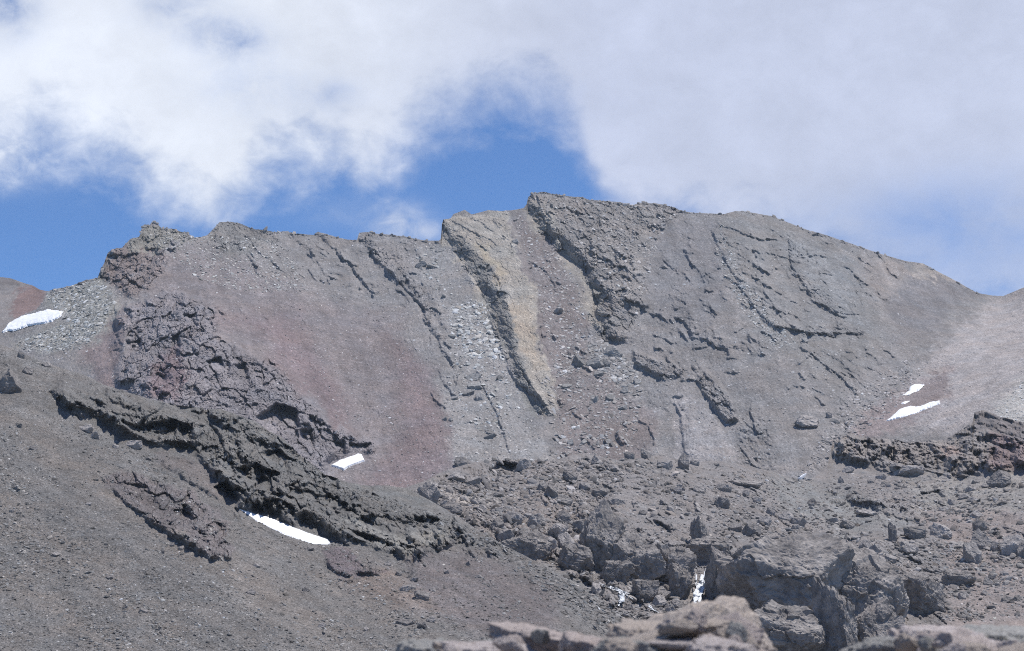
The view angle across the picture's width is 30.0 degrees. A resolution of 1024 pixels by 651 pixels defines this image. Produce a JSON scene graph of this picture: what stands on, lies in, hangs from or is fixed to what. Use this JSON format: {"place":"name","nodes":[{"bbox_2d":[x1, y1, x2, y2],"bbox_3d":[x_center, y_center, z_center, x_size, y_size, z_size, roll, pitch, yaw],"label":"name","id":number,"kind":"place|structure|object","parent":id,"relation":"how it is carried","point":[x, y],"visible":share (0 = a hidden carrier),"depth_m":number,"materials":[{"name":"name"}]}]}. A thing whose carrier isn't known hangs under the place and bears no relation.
{"place":"outdoors","nodes":[
{"label":"outdoors","id":0,"kind":"place"},
{"bbox_2d":[0,277,48,331],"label":"hills","id":1,"kind":"structure","parent":0,"point":[18,299],"depth_m":1748.72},
{"bbox_2d":[0,345,620,650],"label":"hillside","id":2,"kind":"structure","parent":0,"point":[403,496],"depth_m":413.12,"materials":[{"name":"gravel"}]},
{"bbox_2d":[0,368,21,392],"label":"boulder","id":3,"kind":"object","parent":2,"relation":"on","point":[9,381],"visible":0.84,"depth_m":493.24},
{"bbox_2d":[124,440,142,448],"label":"boulder","id":4,"kind":"object","parent":2,"relation":"on","point":[135,444],"visible":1,"depth_m":481.28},
{"bbox_2d":[100,471,234,557],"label":"rock outcrop","id":5,"kind":"object","parent":2,"relation":"on","point":[149,488],"visible":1,"depth_m":438.65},
{"bbox_2d":[48,391,467,554],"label":"rock outcrop","id":6,"kind":"object","parent":2,"relation":"on","point":[258,475],"visible":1,"depth_m":492.50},
{"bbox_2d":[239,509,329,543],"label":"snow patch","id":7,"kind":"object","parent":2,"relation":"on","point":[284,528],"visible":1,"depth_m":449.44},
{"bbox_2d":[0,349,626,650],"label":"hillside stones","id":8,"kind":"object","parent":2,"relation":"on","point":[486,540],"visible":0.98,"depth_m":404.99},
{"bbox_2d":[323,546,384,576],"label":"rock outcrop","id":9,"kind":"object","parent":2,"relation":"on","point":[332,565],"visible":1,"depth_m":431.67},
{"bbox_2d":[414,590,429,600],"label":"boulder","id":10,"kind":"object","parent":2,"relation":"on","point":[422,595],"visible":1,"depth_m":403.72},
{"bbox_2d":[0,204,1023,487],"bbox_3d":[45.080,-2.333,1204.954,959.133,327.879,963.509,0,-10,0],"label":"mountain","id":11,"kind":"structure","parent":0,"point":[942,328],"depth_m":1267.72,"materials":[{"name":"stone"}]},
{"bbox_2d":[2,309,62,332],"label":"snow patch","id":12,"kind":"object","parent":11,"relation":"on","point":[41,317],"visible":1,"depth_m":1270.69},
{"bbox_2d":[96,246,169,296],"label":"rock crag","id":13,"kind":"structure","parent":11,"relation":"on","point":[118,263],"depth_m":1336.72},
{"bbox_2d":[126,222,190,252],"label":"rock crag","id":14,"kind":"structure","parent":11,"relation":"on","point":[145,241],"depth_m":1396.84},
{"bbox_2d":[208,222,277,252],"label":"rock crag","id":15,"kind":"structure","parent":11,"relation":"on","point":[230,230],"depth_m":1430.97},
{"bbox_2d":[117,291,376,477],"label":"rock cliff","id":16,"kind":"structure","parent":11,"relation":"on","point":[200,344],"depth_m":1117.40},
{"bbox_2d":[331,453,363,470],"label":"snow patch","id":17,"kind":"object","parent":11,"relation":"on","point":[344,464],"visible":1,"depth_m":1075.69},
{"bbox_2d":[357,234,432,325],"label":"rock ledge","id":18,"kind":"object","parent":11,"relation":"on","point":[404,280],"visible":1,"depth_m":1394.84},
{"bbox_2d":[441,210,557,416],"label":"rock rib","id":19,"kind":"object","parent":11,"relation":"on","point":[484,251],"visible":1,"depth_m":1366.79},
{"bbox_2d":[5,192,1023,485],"bbox_3d":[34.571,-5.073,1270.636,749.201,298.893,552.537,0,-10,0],"label":"scree","id":20,"kind":"structure","parent":11,"relation":"on","point":[625,372],"depth_m":1273.48,"materials":[{"name":"gravel"}]},
{"bbox_2d":[454,456,470,466],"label":"boulder","id":21,"kind":"object","parent":20,"relation":"on","point":[460,461],"visible":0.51,"depth_m":1085.11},
{"bbox_2d":[794,414,818,427],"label":"boulder","id":22,"kind":"object","parent":20,"relation":"on","point":[804,421],"visible":1,"depth_m":1134.19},
{"bbox_2d":[586,356,604,367],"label":"boulder","id":23,"kind":"object","parent":11,"relation":"on","point":[596,362],"visible":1,"depth_m":1247.63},
{"bbox_2d":[527,192,682,343],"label":"rock ridge","id":24,"kind":"object","parent":11,"relation":"on","point":[611,320],"visible":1,"depth_m":1448.80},
{"bbox_2d":[603,345,622,356],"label":"boulder","id":25,"kind":"object","parent":11,"relation":"on","point":[613,351],"visible":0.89,"depth_m":1266.51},
{"bbox_2d":[633,352,688,379],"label":"rock outcrop","id":26,"kind":"object","parent":11,"relation":"on","point":[667,372],"visible":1,"depth_m":1239.72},
{"bbox_2d":[699,372,737,421],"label":"rock outcrop","id":27,"kind":"object","parent":11,"relation":"on","point":[720,397],"visible":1,"depth_m":1177.94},
{"bbox_2d":[786,236,849,321],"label":"rock ledge","id":28,"kind":"object","parent":11,"relation":"on","point":[809,283],"visible":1,"depth_m":1393.95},
{"bbox_2d":[769,324,868,337],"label":"rock ledge","id":29,"kind":"object","parent":11,"relation":"on","point":[833,332],"visible":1,"depth_m":1303.45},
{"bbox_2d":[887,401,939,420],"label":"snow patch","id":30,"kind":"object","parent":11,"relation":"on","point":[904,411],"visible":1,"depth_m":1144.38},
{"bbox_2d":[903,384,923,394],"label":"snow patch","id":31,"kind":"object","parent":11,"relation":"on","point":[915,388],"visible":1,"depth_m":1206.10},
{"bbox_2d":[0,0,1023,295],"label":"sky","id":32,"kind":"structure","parent":0,"point":[892,128],"materials":[{"name":"white"}]},
{"bbox_2d":[405,410,1023,626],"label":"moraine","id":33,"kind":"structure","parent":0,"point":[985,422],"depth_m":675.79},
{"bbox_2d":[419,482,440,503],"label":"boulder","id":34,"kind":"object","parent":33,"relation":"on","point":[429,491],"visible":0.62,"depth_m":615.58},
{"bbox_2d":[441,503,462,514],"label":"boulder","id":35,"kind":"object","parent":33,"relation":"on","point":[456,508],"visible":0.64,"depth_m":606.48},
{"bbox_2d":[445,472,465,481],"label":"boulder","id":36,"kind":"object","parent":33,"relation":"on","point":[457,476],"visible":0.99,"depth_m":651.16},
{"bbox_2d":[497,529,513,541],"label":"boulder","id":37,"kind":"object","parent":33,"relation":"on","point":[503,534],"visible":0.88,"depth_m":577.18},
{"bbox_2d":[502,511,522,524],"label":"boulder","id":38,"kind":"object","parent":33,"relation":"on","point":[516,517],"visible":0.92,"depth_m":599.24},
{"bbox_2d":[516,459,530,470],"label":"boulder","id":39,"kind":"object","parent":33,"relation":"on","point":[523,464],"visible":0.89,"depth_m":686.45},
{"bbox_2d":[501,529,552,560],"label":"boulder","id":40,"kind":"object","parent":33,"relation":"on","point":[535,544],"visible":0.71,"depth_m":559.38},
{"bbox_2d":[526,514,545,525],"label":"boulder","id":41,"kind":"object","parent":33,"relation":"on","point":[536,519],"visible":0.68,"depth_m":601.10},
{"bbox_2d":[545,484,557,497],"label":"boulder","id":42,"kind":"object","parent":33,"relation":"on","point":[551,490],"visible":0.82,"depth_m":646.77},
{"bbox_2d":[547,523,567,539],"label":"boulder","id":43,"kind":"object","parent":33,"relation":"on","point":[555,529],"visible":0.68,"depth_m":595.08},
{"bbox_2d":[554,495,572,505],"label":"boulder","id":44,"kind":"object","parent":33,"relation":"on","point":[566,500],"visible":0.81,"depth_m":646.61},
{"bbox_2d":[556,510,570,523],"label":"boulder","id":45,"kind":"object","parent":33,"relation":"on","point":[563,515],"visible":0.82,"depth_m":623.33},
{"bbox_2d":[557,532,574,547],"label":"boulder","id":46,"kind":"object","parent":33,"relation":"on","point":[563,538],"visible":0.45,"depth_m":585.26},
{"bbox_2d":[562,470,577,481],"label":"boulder","id":47,"kind":"object","parent":33,"relation":"on","point":[566,476],"visible":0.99,"depth_m":676.71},
{"bbox_2d":[557,543,594,572],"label":"boulder","id":48,"kind":"object","parent":33,"relation":"on","point":[576,557],"visible":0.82,"depth_m":551.21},
{"bbox_2d":[571,519,583,531],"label":"boulder","id":49,"kind":"object","parent":33,"relation":"on","point":[578,524],"visible":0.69,"depth_m":617.76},
{"bbox_2d":[591,487,607,496],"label":"boulder","id":50,"kind":"object","parent":33,"relation":"on","point":[602,491],"visible":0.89,"depth_m":662.57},
{"bbox_2d":[582,498,625,571],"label":"boulder","id":51,"kind":"object","parent":33,"relation":"on","point":[604,530],"visible":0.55,"depth_m":559.14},
{"bbox_2d":[607,496,625,504],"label":"boulder","id":52,"kind":"object","parent":33,"relation":"on","point":[613,500],"visible":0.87,"depth_m":650.22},
{"bbox_2d":[599,560,634,582],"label":"boulder","id":53,"kind":"object","parent":33,"relation":"on","point":[612,570],"visible":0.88,"depth_m":542.04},
{"bbox_2d":[602,584,632,605],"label":"waterfall","id":54,"kind":"structure","parent":33,"relation":"on","point":[621,596],"depth_m":525.74,"materials":[{"name":"white liquid"}]},
{"bbox_2d":[610,531,668,579],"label":"boulder","id":55,"kind":"object","parent":33,"relation":"on","point":[644,557],"visible":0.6,"depth_m":553.84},
{"bbox_2d":[631,579,659,604],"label":"boulder","id":56,"kind":"object","parent":33,"relation":"on","point":[647,590],"visible":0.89,"depth_m":527.46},
{"bbox_2d":[652,594,666,605],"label":"boulder","id":57,"kind":"object","parent":33,"relation":"on","point":[660,599],"visible":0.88,"depth_m":523.26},
{"bbox_2d":[655,543,696,581],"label":"boulder","id":58,"kind":"object","parent":33,"relation":"on","point":[683,557],"visible":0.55,"depth_m":559.89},
{"bbox_2d":[668,563,691,598],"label":"boulder","id":59,"kind":"object","parent":33,"relation":"on","point":[680,581],"visible":0.91,"depth_m":542.09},
{"bbox_2d":[678,453,689,469],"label":"boulder","id":60,"kind":"object","parent":33,"relation":"on","point":[683,461],"visible":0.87,"depth_m":723.08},
{"bbox_2d":[693,571,704,602],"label":"waterfall","id":61,"kind":"structure","parent":33,"relation":"on","point":[697,593],"depth_m":544.53,"materials":[{"name":"white liquid"}]},
{"bbox_2d":[690,516,709,539],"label":"boulder","id":62,"kind":"object","parent":33,"relation":"on","point":[698,528],"visible":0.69,"depth_m":610.75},
{"bbox_2d":[687,536,730,562],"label":"boulder","id":63,"kind":"object","parent":33,"relation":"on","point":[700,548],"visible":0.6,"depth_m":586.27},
{"bbox_2d":[703,545,729,598],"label":"boulder","id":64,"kind":"object","parent":33,"relation":"on","point":[710,584],"visible":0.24,"depth_m":543.47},
{"bbox_2d":[414,456,1023,623],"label":"moraine rubble","id":65,"kind":"object","parent":33,"relation":"on","point":[594,479],"visible":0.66,"depth_m":649.62,"materials":[{"name":"stone"}]},
{"bbox_2d":[715,496,729,508],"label":"boulder","id":66,"kind":"object","parent":33,"relation":"on","point":[722,502],"visible":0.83,"depth_m":671.88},
{"bbox_2d":[715,483,731,491],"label":"boulder","id":67,"kind":"object","parent":33,"relation":"on","point":[727,487],"visible":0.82,"depth_m":702.15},
{"bbox_2d":[728,479,762,488],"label":"boulder","id":68,"kind":"object","parent":33,"relation":"on","point":[754,483],"visible":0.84,"depth_m":718.82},
{"bbox_2d":[742,523,761,536],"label":"boulder","id":69,"kind":"object","parent":33,"relation":"on","point":[749,529],"visible":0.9,"depth_m":627.84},
{"bbox_2d":[714,531,854,610],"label":"boulder","id":70,"kind":"object","parent":33,"relation":"on","point":[757,574],"visible":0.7,"depth_m":516.14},
{"bbox_2d":[753,599,825,650],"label":"boulder","id":71,"kind":"object","parent":33,"relation":"on","point":[793,628],"visible":0.81,"depth_m":471.23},
{"bbox_2d":[790,517,806,526],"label":"boulder","id":72,"kind":"object","parent":33,"relation":"on","point":[802,521],"visible":0.78,"depth_m":665.34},
{"bbox_2d":[810,577,858,650],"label":"boulder","id":73,"kind":"object","parent":33,"relation":"on","point":[833,610],"visible":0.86,"depth_m":476.69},
{"bbox_2d":[856,509,877,515],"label":"boulder","id":74,"kind":"object","parent":33,"relation":"on","point":[864,512],"visible":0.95,"depth_m":691.88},
{"bbox_2d":[839,539,909,621],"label":"boulder","id":75,"kind":"object","parent":33,"relation":"on","point":[870,577],"visible":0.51,"depth_m":518.56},
{"bbox_2d":[855,597,905,642],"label":"boulder","id":76,"kind":"object","parent":33,"relation":"on","point":[880,618],"visible":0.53,"depth_m":481.76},
{"bbox_2d":[888,522,896,541],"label":"boulder","id":77,"kind":"object","parent":33,"relation":"on","point":[892,532],"visible":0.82,"depth_m":641.34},
{"bbox_2d":[841,492,950,511],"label":"rock ledge","id":78,"kind":"object","parent":33,"relation":"on","point":[887,502],"visible":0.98,"depth_m":727.28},
{"bbox_2d":[892,465,924,476],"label":"boulder","id":79,"kind":"object","parent":33,"relation":"on","point":[909,470],"visible":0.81,"depth_m":808.46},
{"bbox_2d":[903,543,918,553],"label":"boulder","id":80,"kind":"object","parent":33,"relation":"on","point":[909,548],"visible":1,"depth_m":618.21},
{"bbox_2d":[903,526,925,538],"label":"boulder","id":81,"kind":"object","parent":33,"relation":"on","point":[915,532],"visible":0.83,"depth_m":648.41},
{"bbox_2d":[898,572,945,614],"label":"boulder","id":82,"kind":"object","parent":33,"relation":"on","point":[925,594],"visible":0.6,"depth_m":540.47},
{"bbox_2d":[831,421,1023,473],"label":"rock cliff","id":83,"kind":"structure","parent":33,"relation":"on","point":[969,446],"depth_m":839.24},
{"bbox_2d":[930,522,952,538],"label":"boulder","id":84,"kind":"object","parent":33,"relation":"on","point":[938,530],"visible":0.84,"depth_m":652.60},
{"bbox_2d":[941,569,976,585],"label":"boulder","id":85,"kind":"object","parent":33,"relation":"on","point":[949,577],"visible":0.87,"depth_m":579.34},
{"bbox_2d":[962,542,981,563],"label":"boulder","id":86,"kind":"object","parent":33,"relation":"on","point":[972,552],"visible":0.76,"depth_m":612.30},
{"bbox_2d":[972,519,986,530],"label":"boulder","id":87,"kind":"object","parent":33,"relation":"on","point":[979,524],"visible":0.73,"depth_m":663.15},
{"bbox_2d":[970,528,992,548],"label":"boulder","id":88,"kind":"object","parent":33,"relation":"on","point":[980,539],"visible":0.77,"depth_m":631.26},
{"bbox_2d":[986,469,1011,486],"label":"boulder","id":89,"kind":"object","parent":33,"relation":"on","point":[1000,478],"visible":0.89,"depth_m":751.64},
{"bbox_2d":[999,534,1023,556],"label":"boulder","id":90,"kind":"object","parent":33,"relation":"on","point":[1009,544],"visible":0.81,"depth_m":619.80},
{"bbox_3d":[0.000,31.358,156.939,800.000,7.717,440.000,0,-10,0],"label":"ground","id":91,"kind":"structure","parent":0,"visible":0},
{"bbox_2d":[396,637,446,650],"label":"rock","id":92,"kind":"object","parent":91,"relation":"on","point":[424,644],"visible":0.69,"depth_m":7.44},
{"bbox_2d":[439,640,536,650],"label":"rock","id":93,"kind":"object","parent":91,"relation":"on","point":[477,646],"visible":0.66,"depth_m":6.87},
{"bbox_2d":[530,629,550,644],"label":"rock","id":94,"kind":"object","parent":93,"relation":"on","point":[539,636],"visible":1,"depth_m":6.92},
{"bbox_2d":[492,636,524,650],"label":"rock","id":95,"kind":"object","parent":91,"relation":"on","point":[503,643],"visible":1,"depth_m":6.39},
{"bbox_2d":[487,621,562,650],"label":"rock","id":96,"kind":"object","parent":91,"relation":"on","point":[501,629],"visible":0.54,"depth_m":7.29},
{"bbox_2d":[558,630,602,650],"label":"rock","id":97,"kind":"object","parent":91,"relation":"on","point":[572,641],"visible":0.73,"depth_m":6.83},
{"bbox_2d":[604,637,637,650],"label":"rock","id":98,"kind":"object","parent":91,"relation":"on","point":[620,644],"visible":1,"depth_m":6.41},
{"bbox_2d":[592,638,670,650],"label":"rock","id":99,"kind":"object","parent":91,"relation":"on","point":[644,646],"visible":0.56,"depth_m":6.55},
{"bbox_2d":[643,639,692,650],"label":"rock","id":100,"kind":"object","parent":99,"relation":"on","point":[673,645],"visible":0.81,"depth_m":6.56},
{"bbox_2d":[607,618,661,637],"bbox_3d":[0.471,1.210,7.101,0.285,0.247,0.315,0,-10,-1],"label":"rock","id":101,"kind":"object","parent":91,"relation":"on","point":[628,627],"visible":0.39,"depth_m":7.07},
{"bbox_2d":[669,637,695,640],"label":"rock","id":102,"kind":"object","parent":91,"relation":"on","point":[687,638],"visible":0.04,"depth_m":6.84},
{"bbox_2d":[657,619,729,638],"bbox_3d":[0.625,1.103,6.930,0.373,0.080,0.211,9,-13,-40],"label":"rock","id":103,"kind":"object","parent":102,"relation":"on","point":[712,625],"visible":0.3,"depth_m":6.89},
{"bbox_2d":[687,607,707,634],"bbox_3d":[0.666,1.067,6.886,0.079,0.101,0.140,-4,-1,9],"label":"rock","id":104,"kind":"object","parent":103,"relation":"on","point":[698,615],"visible":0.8,"depth_m":6.86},
{"bbox_2d":[648,596,776,650],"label":"rock","id":105,"kind":"object","parent":91,"relation":"on","point":[719,606],"visible":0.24,"depth_m":7.78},
{"bbox_2d":[685,635,756,650],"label":"rock","id":106,"kind":"object","parent":91,"relation":"on","point":[706,643],"visible":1,"depth_m":6.51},
{"bbox_2d":[712,621,758,650],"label":"rock","id":107,"kind":"object","parent":106,"relation":"on","point":[718,632],"visible":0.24,"depth_m":6.78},
{"bbox_2d":[724,620,747,642],"bbox_3d":[0.792,1.094,6.754,0.073,0.075,0.107,-14,-52,45],"label":"rock","id":108,"kind":"object","parent":107,"relation":"on","point":[737,628],"visible":0.8,"depth_m":6.73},
{"bbox_2d":[716,611,764,644],"bbox_3d":[0.791,1.162,7.003,0.243,0.231,0.236,4,-11,-23],"label":"rock","id":109,"kind":"object","parent":91,"relation":"on","point":[756,633],"visible":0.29,"depth_m":6.99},
{"bbox_2d":[840,636,895,650],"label":"rock","id":110,"kind":"object","parent":91,"relation":"on","point":[885,643],"visible":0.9,"depth_m":7.06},
{"bbox_2d":[893,633,918,650],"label":"rock","id":111,"kind":"object","parent":91,"relation":"on","point":[903,642],"visible":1,"depth_m":6.62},
{"bbox_2d":[886,624,999,642],"bbox_3d":[1.624,1.380,7.491,0.734,0.414,0.555,5,-11,-27],"label":"rock","id":112,"kind":"object","parent":91,"relation":"on","point":[914,630],"visible":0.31,"depth_m":7.47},
{"bbox_2d":[934,632,952,645],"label":"rock","id":113,"kind":"object","parent":91,"relation":"on","point":[946,638],"visible":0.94,"depth_m":6.54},
{"bbox_2d":[939,642,966,650],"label":"rock","id":114,"kind":"object","parent":91,"relation":"on","point":[956,646],"visible":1,"depth_m":6.40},
{"bbox_2d":[917,627,998,650],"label":"rock","id":115,"kind":"object","parent":91,"relation":"on","point":[960,634],"visible":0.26,"depth_m":6.94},
{"bbox_2d":[995,642,1023,650],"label":"rock","id":116,"kind":"object","parent":115,"relation":"on","point":[1017,646],"visible":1,"depth_m":6.84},
{"bbox_2d":[953,641,991,650],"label":"rock","id":117,"kind":"object","parent":91,"relation":"on","point":[973,646],"visible":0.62,"depth_m":6.66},
{"bbox_2d":[961,624,1023,642],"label":"rock","id":118,"kind":"object","parent":91,"relation":"on","point":[1000,633],"visible":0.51,"depth_m":7.79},
{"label":"rock","id":119,"kind":"object","parent":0,"visible":0},
{"bbox_2d":[917,636,939,650],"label":"rock","id":120,"kind":"object","parent":119,"relation":"on","point":[924,643],"visible":0.95,"depth_m":6.57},
{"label":"rock","id":121,"kind":"object","parent":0,"visible":0},
{"bbox_2d":[628,628,670,640],"bbox_3d":[0.483,1.110,6.708,0.288,0.067,0.184,-18,-4,-19],"label":"rock","id":122,"kind":"object","parent":121,"relation":"on","point":[651,635],"visible":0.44,"depth_m":6.70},
{"bbox_2d":[657,618,698,636],"bbox_3d":[0.575,1.052,6.653,0.148,0.055,0.077,-13,-17,15],"label":"rock","id":123,"kind":"object","parent":122,"relation":"on","point":[680,626],"visible":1,"depth_m":6.64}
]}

